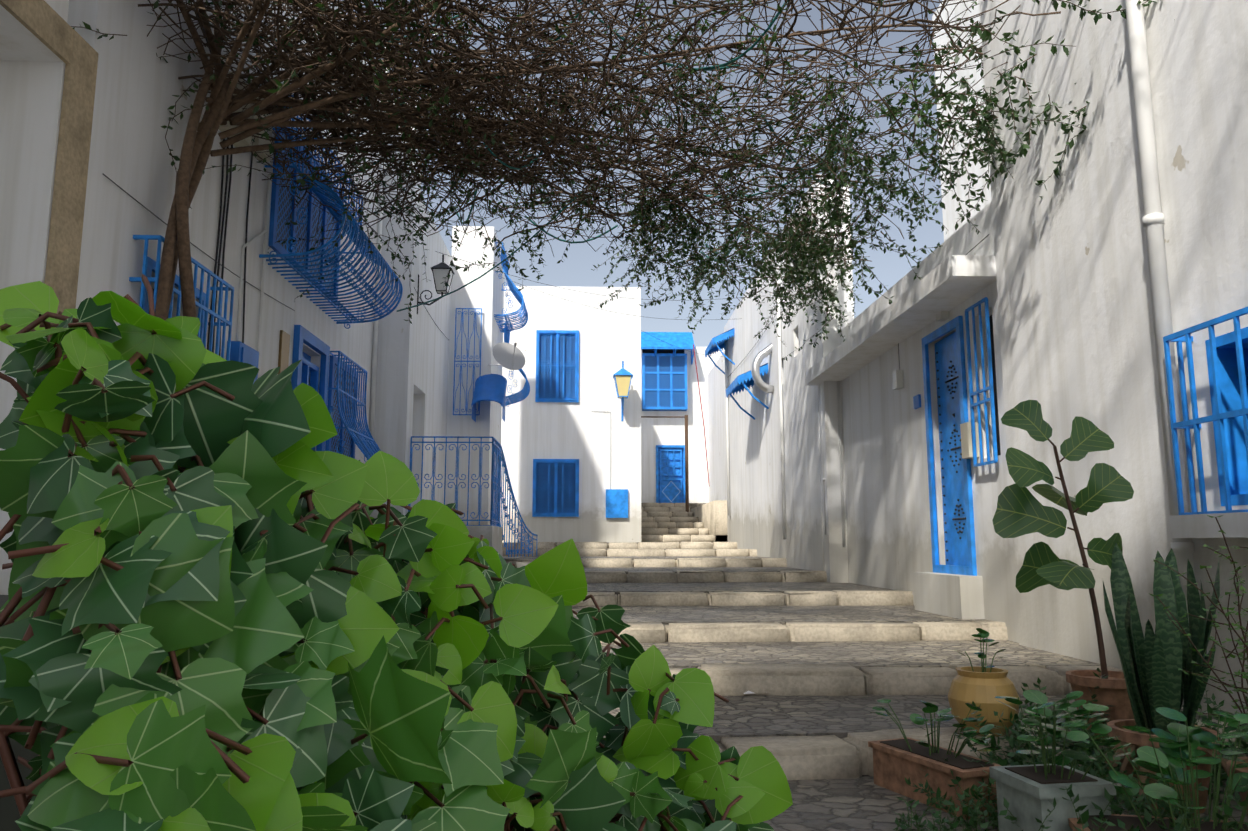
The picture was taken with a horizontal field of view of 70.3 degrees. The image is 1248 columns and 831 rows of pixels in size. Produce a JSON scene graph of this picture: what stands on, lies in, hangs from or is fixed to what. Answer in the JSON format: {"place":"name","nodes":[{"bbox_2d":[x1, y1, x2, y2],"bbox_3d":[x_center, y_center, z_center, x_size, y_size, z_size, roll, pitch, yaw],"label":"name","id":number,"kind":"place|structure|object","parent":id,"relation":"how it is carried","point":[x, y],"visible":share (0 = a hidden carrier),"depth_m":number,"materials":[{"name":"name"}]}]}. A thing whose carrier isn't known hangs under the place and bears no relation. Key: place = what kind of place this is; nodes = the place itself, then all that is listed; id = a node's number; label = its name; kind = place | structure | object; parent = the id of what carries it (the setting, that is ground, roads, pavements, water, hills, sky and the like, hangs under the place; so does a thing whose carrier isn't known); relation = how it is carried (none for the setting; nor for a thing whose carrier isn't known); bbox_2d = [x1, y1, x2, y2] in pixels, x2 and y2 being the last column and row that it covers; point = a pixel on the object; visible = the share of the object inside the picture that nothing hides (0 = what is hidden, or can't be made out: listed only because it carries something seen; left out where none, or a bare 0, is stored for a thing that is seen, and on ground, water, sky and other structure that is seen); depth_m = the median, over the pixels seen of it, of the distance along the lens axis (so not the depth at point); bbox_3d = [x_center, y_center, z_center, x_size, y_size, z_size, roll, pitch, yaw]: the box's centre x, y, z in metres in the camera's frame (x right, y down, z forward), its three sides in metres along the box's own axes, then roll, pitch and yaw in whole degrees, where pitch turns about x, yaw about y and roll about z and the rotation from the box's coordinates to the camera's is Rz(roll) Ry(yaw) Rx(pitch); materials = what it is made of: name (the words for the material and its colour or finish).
{"place":"outdoors","nodes":[
{"label":"outdoors","id":0,"kind":"place"},
{"bbox_2d":[0,61,64,594],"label":"wall","id":1,"kind":"structure","parent":0,"point":[31,93],"depth_m":4.66,"materials":[{"name":"white paint"}]},
{"bbox_2d":[0,0,68,61],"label":"wall","id":2,"kind":"structure","parent":0,"point":[19,41],"depth_m":4.61,"materials":[{"name":"white paint"}]},
{"bbox_2d":[370,103,422,517],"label":"wall","id":3,"kind":"structure","parent":0,"point":[390,416],"depth_m":11.49,"materials":[{"name":"white paint"}]},
{"bbox_2d":[341,0,943,346],"label":"sky","id":4,"kind":"structure","parent":0,"point":[575,271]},
{"bbox_2d":[811,174,848,582],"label":"step wall","id":5,"kind":"structure","parent":0,"point":[835,560],"depth_m":10.83,"materials":[{"name":"white paint"}]},
{"bbox_2d":[502,542,1247,830],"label":"street cobbles","id":6,"kind":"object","parent":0,"point":[864,803],"visible":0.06,"depth_m":5.34,"materials":[{"name":"grey stone"}]},
{"bbox_2d":[0,595,38,830],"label":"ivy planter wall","id":7,"kind":"structure","parent":6,"relation":"on","point":[9,814],"depth_m":1.45,"materials":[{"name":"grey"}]},
{"bbox_2d":[67,0,380,463],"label":"wall","id":8,"kind":"structure","parent":6,"relation":"on","point":[139,83],"depth_m":5.90,"materials":[{"name":"paint"}]},
{"bbox_2d":[129,235,233,360],"bbox_3d":[-2.969,-0.281,5.933,0.168,1.523,1.143,0,-8,-2],"label":"window grille","id":9,"kind":"object","parent":8,"relation":"attached to","point":[150,265],"visible":0.33,"depth_m":6.10,"materials":[{"name":"blue metal"}]},
{"bbox_2d":[226,341,258,383],"bbox_3d":[-3.033,-0.243,7.037,0.113,0.620,0.400,0,-8,-2],"label":"meter box","id":10,"kind":"object","parent":8,"relation":"attached to","point":[240,351],"visible":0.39,"depth_m":6.93,"materials":[{"name":"blue paint"}]},
{"bbox_2d":[219,71,272,161],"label":"electric boxes","id":11,"kind":"object","parent":8,"relation":"attached to","point":[246,141],"visible":0.11,"depth_m":7.00,"materials":[{"name":"grey metal"}]},
{"bbox_2d":[278,330,289,373],"bbox_3d":[-3.113,-0.543,8.108,0.023,0.440,0.200,0,-8,-2],"label":"plaque","id":12,"kind":"object","parent":8,"relation":"attached to","point":[284,346],"visible":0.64,"depth_m":8.07,"materials":[{"name":"beige stone"}]},
{"bbox_2d":[195,9,377,355],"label":"cables","id":13,"kind":"object","parent":8,"relation":"attached to","point":[222,227],"visible":0.42,"depth_m":6.78,"materials":[{"name":"black metal"}]},
{"bbox_2d":[268,127,340,305],"bbox_3d":[-3.122,-1.948,8.806,0.038,1.220,1.980,0,-8,-2],"label":"window upper frame","id":14,"kind":"object","parent":8,"relation":"attached to","point":[277,247],"visible":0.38,"depth_m":8.31,"materials":[{"name":"blue wood"}]},
{"bbox_2d":[276,131,337,293],"bbox_3d":[-3.131,-1.948,8.806,0.001,1.120,1.860,0,-8,-2],"label":"window shutter","id":15,"kind":"object","parent":14,"relation":"in","point":[284,211],"depth_m":8.61,"materials":[{"name":"blue wood"}]},
{"bbox_2d":[291,325,329,450],"bbox_3d":[-3.172,0.394,8.720,0.160,2.400,0.960,0,-8,-2],"label":"blue door","id":16,"kind":"structure","parent":8,"relation":"attached to","point":[306,370],"depth_m":8.91,"materials":[{"name":"blue wood"}]},
{"bbox_2d":[236,47,387,438],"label":"conduits","id":17,"kind":"object","parent":8,"relation":"attached to","point":[374,362],"visible":0.52,"depth_m":7.62,"materials":[{"name":"white plastic"}]},
{"bbox_2d":[259,95,402,328],"bbox_3d":[-2.791,-1.883,8.788,0.720,1.531,2.319,0,-8,-2],"label":"grille upper bulge","id":18,"kind":"object","parent":8,"relation":"attached to","point":[355,233],"visible":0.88,"depth_m":8.41,"materials":[{"name":"blue paint"}]},
{"bbox_2d":[325,355,358,458],"bbox_3d":[-3.172,0.120,9.972,0.038,1.400,1.040,0,-8,-2],"label":"low window frame","id":19,"kind":"object","parent":8,"relation":"attached to","point":[333,362],"visible":0.31,"depth_m":9.60,"materials":[{"name":"blue wood"}]},
{"bbox_2d":[331,365,353,456],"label":"window shutters","id":20,"kind":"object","parent":19,"relation":"in","point":[336,418],"depth_m":9.90,"materials":[{"name":"blue wood"}]},
{"bbox_2d":[328,351,380,461],"bbox_3d":[-2.934,0.158,9.970,0.535,1.553,1.169,0,-8,-2],"label":"window grille","id":21,"kind":"object","parent":8,"relation":"attached to","point":[367,445],"visible":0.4,"depth_m":9.88,"materials":[{"name":"blue metal"}]},
{"bbox_2d":[0,274,792,830],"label":"ivy","id":22,"kind":"object","parent":6,"relation":"on","point":[230,604],"visible":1,"depth_m":0.71,"materials":[{"name":"green plant"}]},
{"bbox_2d":[403,186,451,515],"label":"arch wall","id":23,"kind":"structure","parent":6,"relation":"on","point":[428,365],"depth_m":12.81,"materials":[{"name":"white paint"}]},
{"bbox_2d":[417,255,453,313],"bbox_3d":[-2.575,-1.788,12.068,0.487,0.836,0.286,0,-8,-2],"label":"wall lantern","id":24,"kind":"object","parent":23,"relation":"attached to","point":[442,265],"visible":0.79,"depth_m":12.02,"materials":[{"name":"black metal"}]},
{"bbox_2d":[433,269,452,292],"bbox_3d":[-2.475,-1.825,12.077,0.242,0.297,0.242,0,-8,-2],"label":"lantern glass","id":25,"kind":"object","parent":24,"relation":"in","point":[439,274],"visible":0.69,"depth_m":11.98,"materials":[{"name":"clear glass"}]},
{"bbox_2d":[445,226,493,524],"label":"wall","id":26,"kind":"structure","parent":6,"relation":"on","point":[478,293],"depth_m":14.63,"materials":[{"name":"white paint"}]},
{"bbox_2d":[453,308,481,414],"bbox_3d":[-2.575,-0.893,14.587,0.436,1.795,0.016,0,-8,-2],"label":"window grille","id":27,"kind":"object","parent":26,"relation":"attached to","point":[473,373],"visible":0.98,"depth_m":14.59,"materials":[{"name":"blue metal"}]},
{"bbox_2d":[471,374,506,421],"bbox_3d":[-2.179,-0.323,14.332,0.520,0.820,0.510,0,-8,-2],"label":"awning","id":28,"kind":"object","parent":26,"relation":"attached to","point":[490,387],"depth_m":14.34,"materials":[{"name":"blue paint"}]},
{"bbox_2d":[488,343,516,366],"bbox_3d":[-1.922,-0.910,14.445,0.207,0.435,0.754,8,-11,-44],"label":"satellite dish arm","id":29,"kind":"object","parent":26,"relation":"attached to","point":[515,344],"visible":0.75,"depth_m":14.19},
{"bbox_2d":[493,342,524,369],"bbox_3d":[-1.860,-0.960,14.335,0.573,0.503,0.276,6,-10,-36],"label":"satellite dish","id":30,"kind":"object","parent":29,"relation":"attached to","point":[503,353],"visible":0.94,"depth_m":14.38,"materials":[{"name":"silver metal"}]},
{"bbox_2d":[455,228,503,525],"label":"building wall","id":31,"kind":"structure","parent":6,"relation":"on","point":[497,338],"depth_m":14.74,"materials":[{"name":"white paint"}]},
{"bbox_2d":[494,242,529,406],"bbox_3d":[-1.979,-1.565,15.801,0.525,2.619,1.569,0,-8,-2],"label":"grille","id":32,"kind":"object","parent":31,"relation":"attached to","point":[507,329],"visible":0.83,"depth_m":15.73,"materials":[{"name":"blue metal"}]},
{"bbox_2d":[466,526,502,558],"bbox_3d":[-2.290,2.026,12.579,1.098,0.870,2.480,0,-8,-2],"label":"landing","id":33,"kind":"object","parent":6,"relation":"on","point":[492,535],"visible":0.08,"depth_m":11.43,"materials":[{"name":"paint"}]},
{"bbox_2d":[408,436,537,556],"bbox_3d":[-1.666,1.232,12.674,0.961,1.589,3.188,-4,-9,26],"label":"landing railing","id":34,"kind":"object","parent":33,"relation":"on","point":[498,457],"visible":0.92,"depth_m":11.79,"materials":[{"name":"blue metal"}]},
{"bbox_2d":[516,562,530,567],"bbox_3d":[-0.771,1.440,7.780,0.360,0.300,0.360,0,-8,-2],"label":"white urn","id":35,"kind":"object","parent":6,"relation":"on","point":[519,564],"visible":0.1,"depth_m":7.69,"materials":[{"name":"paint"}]},
{"bbox_2d":[500,286,640,541],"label":"front wall","id":36,"kind":"structure","parent":6,"relation":"on","point":[604,446],"depth_m":18.10,"materials":[{"name":"white paint"}]},
{"bbox_2d":[532,459,578,516],"bbox_3d":[-1.373,1.459,17.863,0.930,1.160,0.048,0,-8,-2],"label":"low window frame","id":37,"kind":"object","parent":36,"relation":"attached to","point":[555,484],"visible":0.81,"depth_m":17.85,"materials":[{"name":"blue wood"}]},
{"bbox_2d":[536,463,574,512],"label":"window shutters","id":38,"kind":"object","parent":37,"relation":"in","point":[542,498],"depth_m":17.88,"materials":[{"name":"blue wood"}]},
{"bbox_2d":[534,461,576,514],"bbox_3d":[-1.372,1.452,17.819,0.844,1.073,0.014,0,-8,-2],"label":"window grille","id":39,"kind":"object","parent":37,"relation":"in","point":[562,487],"depth_m":17.81,"materials":[{"name":"blue metal"}]},
{"bbox_2d":[535,330,578,401],"bbox_3d":[-1.368,-1.016,18.219,0.880,1.500,0.048,0,-8,-2],"label":"window frame","id":40,"kind":"object","parent":36,"relation":"attached to","point":[557,386],"visible":0.85,"depth_m":18.20,"materials":[{"name":"blue wood"}]},
{"bbox_2d":[539,334,574,397],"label":"window shutters","id":41,"kind":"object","parent":40,"relation":"in","point":[569,374],"depth_m":18.24,"materials":[{"name":"blue wood"}]},
{"bbox_2d":[537,332,576,399],"bbox_3d":[-1.367,-1.022,18.176,0.794,1.413,0.014,0,-8,-2],"label":"grille window","id":42,"kind":"structure","parent":40,"relation":"attached to","point":[557,365],"depth_m":18.17,"materials":[{"name":"blue metal"}]},
{"bbox_2d":[606,489,627,517],"bbox_3d":[-0.144,1.775,17.850,0.450,0.570,0.068,0,-8,-2],"label":"meter box","id":43,"kind":"object","parent":36,"relation":"attached to","point":[616,503],"visible":1,"depth_m":17.82,"materials":[{"name":"blue paint"}]},
{"bbox_2d":[613,361,632,420],"bbox_3d":[-0.024,-0.508,17.935,0.403,1.178,0.601,0,-8,-2],"label":"lantern","id":44,"kind":"object","parent":36,"relation":"attached to","point":[622,372],"visible":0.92,"depth_m":17.78,"materials":[{"name":"blue metal"}]},
{"bbox_2d":[614,376,630,397],"bbox_3d":[-0.021,-0.576,17.845,0.341,0.418,0.341,0,-8,-2],"label":"lantern glass","id":45,"kind":"object","parent":44,"relation":"in","point":[623,383],"visible":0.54,"depth_m":17.71,"materials":[{"name":"yellow glass"}]},
{"bbox_2d":[71,0,1160,359],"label":"tree","id":46,"kind":"object","parent":6,"relation":"on","point":[431,98],"visible":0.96,"depth_m":7.05,"materials":[{"name":"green plant"}]},
{"bbox_2d":[641,347,723,502],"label":"front wall","id":47,"kind":"structure","parent":6,"relation":"on","point":[661,431],"depth_m":26.72,"materials":[{"name":"white paint"}]},
{"bbox_2d":[642,356,686,410],"bbox_3d":[1.217,-0.999,26.749,1.350,1.700,0.350,0,-8,-2],"label":"bay box","id":48,"kind":"object","parent":47,"relation":"attached to","point":[664,381],"visible":0.71,"depth_m":26.58,"materials":[{"name":"blue wood"}]},
{"bbox_2d":[641,415,688,511],"bbox_3d":[0.948,1.375,23.239,1.495,2.800,0.090,0,-8,-2],"label":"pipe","id":49,"kind":"object","parent":47,"relation":"attached to","point":[686,469],"visible":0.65,"depth_m":23.27,"materials":[{"name":"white metal"}]},
{"bbox_2d":[641,332,694,408],"bbox_3d":[1.224,-1.399,26.605,1.750,2.450,0.750,0,-8,-2],"label":"bay frame canopy","id":50,"kind":"object","parent":47,"relation":"attached to","point":[683,340],"visible":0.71,"depth_m":26.58,"materials":[{"name":"blue wood"}]},
{"bbox_2d":[656,445,684,502],"bbox_3d":[1.406,1.829,26.530,0.900,1.880,0.110,0,-8,-2],"label":"blue door","id":51,"kind":"structure","parent":47,"relation":"attached to","point":[670,463],"depth_m":26.57,"materials":[{"name":"paint"}]},
{"bbox_2d":[641,500,727,541],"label":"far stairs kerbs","id":52,"kind":"structure","parent":6,"relation":"on","point":[712,516],"depth_m":19.64,"materials":[{"name":"stone"}]},
{"bbox_2d":[643,503,727,541],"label":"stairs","id":53,"kind":"structure","parent":52,"relation":"on","point":[692,505],"depth_m":19.69,"materials":[{"name":"beige stone"}]},
{"bbox_2d":[707,352,726,501],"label":"wall","id":54,"kind":"structure","parent":6,"relation":"on","point":[716,434],"depth_m":24.74,"materials":[{"name":"white paint"}]},
{"bbox_2d":[693,344,709,485],"bbox_3d":[2.246,0.053,25.282,0.094,3.811,2.122,-2,-9,16],"label":"red cable","id":55,"kind":"object","parent":54,"relation":"attached to","point":[702,414],"visible":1,"depth_m":25.12,"materials":[{"name":"red plastic"}]},
{"bbox_2d":[724,184,853,570],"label":"wall","id":56,"kind":"structure","parent":6,"relation":"on","point":[754,519],"depth_m":13.71,"materials":[{"name":"paint"}]},
{"bbox_2d":[103,174,988,411],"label":"wires and cables","id":57,"kind":"object","parent":56,"relation":"attached to","point":[485,267],"visible":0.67,"depth_m":13.20,"materials":[{"name":"black metal"}]},
{"bbox_2d":[705,328,768,419],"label":"blue awnings","id":58,"kind":"object","parent":56,"relation":"attached to","point":[739,382],"visible":0.94,"depth_m":15.66,"materials":[{"name":"paint"}]},
{"bbox_2d":[751,343,773,392],"bbox_3d":[2.287,-0.777,14.068,0.531,0.871,0.179,0,-8,-2],"label":"flex duct","id":59,"kind":"object","parent":56,"relation":"attached to","point":[760,383],"visible":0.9,"depth_m":14.01,"materials":[{"name":"silver metal"}]},
{"bbox_2d":[725,280,844,546],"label":"pipes","id":60,"kind":"object","parent":56,"relation":"attached to","point":[782,442],"visible":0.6,"depth_m":13.08,"materials":[{"name":"white metal"}]},
{"bbox_2d":[805,255,995,385],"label":"eave slab","id":61,"kind":"structure","parent":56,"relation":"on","point":[951,282],"depth_m":7.80,"materials":[{"name":"white paint"}]},
{"bbox_2d":[932,0,991,240],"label":"tall wall","id":62,"kind":"structure","parent":61,"relation":"on","point":[950,214],"depth_m":11.05,"materials":[{"name":"white paint"}]},
{"bbox_2d":[502,542,1247,779],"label":"stairs","id":63,"kind":"structure","parent":6,"relation":"on","point":[850,755],"depth_m":6.41,"materials":[{"name":"stone"}]},
{"bbox_2d":[948,666,1019,736],"bbox_3d":[1.591,1.263,3.918,0.300,0.270,0.300,0,-8,-2],"label":"plant pot","id":64,"kind":"object","parent":63,"relation":"on","point":[978,687],"visible":0.79,"depth_m":3.83,"materials":[{"name":"ceramic"}]},
{"bbox_2d":[1066,670,1133,739],"bbox_3d":[2.094,1.256,3.835,0.312,0.260,0.312,0,-8,-2],"label":"plant pot","id":65,"kind":"object","parent":63,"relation":"on","point":[1112,690],"visible":0.6,"depth_m":3.73,"materials":[{"name":"ceramic"}]},
{"bbox_2d":[992,400,1133,678],"bbox_3d":[2.006,0.560,4.011,0.550,1.291,0.606,-7,-11,39],"label":"fig tree","id":66,"kind":"object","parent":65,"relation":"on","point":[1021,509],"visible":0.96,"depth_m":4.01,"materials":[{"name":"green plant"}]},
{"bbox_2d":[840,201,1018,642],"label":"wall","id":67,"kind":"structure","parent":6,"relation":"on","point":[889,545],"depth_m":8.48,"materials":[{"name":"white paint"}]},
{"bbox_2d":[913,394,920,408],"bbox_3d":[2.754,-0.128,8.324,0.023,0.120,0.140,0,-8,-2],"label":"house number","id":68,"kind":"object","parent":67,"relation":"attached to","point":[916,401],"visible":1,"depth_m":8.28,"materials":[{"name":"blue paint"}]},
{"bbox_2d":[892,311,948,389],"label":"bulkhead lamps","id":69,"kind":"object","parent":67,"relation":"attached to","point":[897,379],"visible":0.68,"depth_m":8.73,"materials":[{"name":"white glass"}]},
{"bbox_2d":[921,316,976,575],"bbox_3d":[2.803,0.283,7.599,0.095,2.120,0.840,0,-8,-2],"label":"blue door","id":70,"kind":"structure","parent":67,"relation":"attached to","point":[960,555],"depth_m":7.69,"materials":[{"name":"blue wood"}]},
{"bbox_2d":[936,352,965,560],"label":"door studs","id":71,"kind":"object","parent":70,"relation":"attached to","point":[955,448],"depth_m":7.63,"materials":[{"name":"metal"}]},
{"bbox_2d":[960,422,978,458],"bbox_3d":[2.767,0.200,7.094,0.078,0.280,0.140,0,-8,-2],"label":"letter box","id":72,"kind":"object","parent":67,"relation":"attached to","point":[966,440],"visible":0.86,"depth_m":7.04,"materials":[{"name":"white metal"}]},
{"bbox_2d":[965,297,997,466],"bbox_3d":[2.768,-0.251,6.876,0.022,1.270,0.382,0,-8,-2],"label":"window grille","id":73,"kind":"object","parent":67,"relation":"attached to","point":[990,388],"visible":1,"depth_m":6.86,"materials":[{"name":"blue metal"}]},
{"bbox_2d":[868,737,1000,819],"bbox_3d":[1.170,1.353,3.334,0.204,0.164,0.524,3,-9,-22],"label":"planter box","id":74,"kind":"object","parent":6,"relation":"on","point":[896,762],"visible":0.79,"depth_m":3.28,"materials":[{"name":"ceramic"}]},
{"bbox_2d":[870,628,1247,830],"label":"potted plants","id":75,"kind":"object","parent":74,"relation":"on","point":[1170,758],"visible":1,"depth_m":2.52,"materials":[{"name":"green plant"}]},
{"bbox_2d":[913,572,984,618],"bbox_3d":[2.700,1.495,7.421,0.180,0.330,1.020,0,-8,-2],"label":"doorstep","id":76,"kind":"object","parent":6,"relation":"on","point":[954,596],"depth_m":7.13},
{"bbox_2d":[989,764,1115,830],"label":"planter","id":77,"kind":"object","parent":6,"relation":"on","point":[1028,793],"visible":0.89,"depth_m":2.56,"materials":[{"name":"concrete"}]},
{"bbox_2d":[979,0,1247,713],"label":"wall","id":78,"kind":"structure","parent":6,"relation":"on","point":[1076,327],"depth_m":5.12,"materials":[{"name":"paint"}]},
{"bbox_2d":[1125,0,1205,694],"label":"drain pipe","id":79,"kind":"object","parent":78,"relation":"attached to","point":[1153,224],"visible":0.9,"depth_m":4.61,"materials":[{"name":"white plastic"}]},
{"bbox_2d":[1163,306,1247,514],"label":"window grille","id":80,"kind":"object","parent":78,"relation":"attached to","point":[1227,358],"visible":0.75,"depth_m":4.24,"materials":[{"name":"blue metal"}]},
{"bbox_2d":[1169,512,1247,537],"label":"sill","id":81,"kind":"structure","parent":78,"relation":"attached to","point":[1234,525],"depth_m":4.07,"materials":[{"name":"white paint"}]},
{"bbox_2d":[1068,814,1247,830],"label":"planter box","id":82,"kind":"object","parent":6,"relation":"on","point":[1129,821],"visible":0.46,"depth_m":2.46,"materials":[{"name":"ceramic"}]},
{"bbox_2d":[1107,719,1218,813],"bbox_3d":[1.983,1.288,3.251,0.354,0.270,0.354,0,-8,-2],"label":"plant pot","id":83,"kind":"object","parent":6,"relation":"on","point":[1139,740],"visible":0.27,"depth_m":3.17,"materials":[{"name":"ceramic"}]},
{"bbox_2d":[1098,543,1227,814],"bbox_3d":[1.923,0.929,3.231,0.532,0.922,0.517,0,-8,-2],"label":"snake plant","id":84,"kind":"object","parent":83,"relation":"in","point":[1152,663],"visible":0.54,"depth_m":3.27,"materials":[{"name":"green plant"}]},
{"bbox_2d":[1226,756,1247,818],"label":"plant pot","id":85,"kind":"object","parent":6,"relation":"on","point":[1243,795],"visible":0.44,"depth_m":2.68,"materials":[{"name":"ceramic"}]},
{"bbox_2d":[1150,515,1247,716],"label":"jade shrub","id":86,"kind":"object","parent":85,"relation":"in","point":[1243,674],"visible":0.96,"depth_m":2.77,"materials":[{"name":"green plant"}]},
{"bbox_3d":[-7.034,-2.815,-8.988,9.000,5.500,10.000,0,-8,-2],"label":"wall","id":87,"kind":"object","parent":6,"relation":"on","visible":0},
{"bbox_2d":[0,0,98,327],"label":"jamb stone","id":88,"kind":"object","parent":87,"relation":"attached to","point":[58,35],"visible":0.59,"depth_m":4.75,"materials":[{"name":"beige stone"}]},
{"bbox_2d":[514,561,1247,830],"bbox_3d":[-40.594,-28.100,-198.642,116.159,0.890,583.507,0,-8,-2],"label":"ground plants","id":89,"kind":"object","parent":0,"point":[1098,764],"visible":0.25,"depth_m":3.02,"materials":[{"name":"green plant"}]}
]}

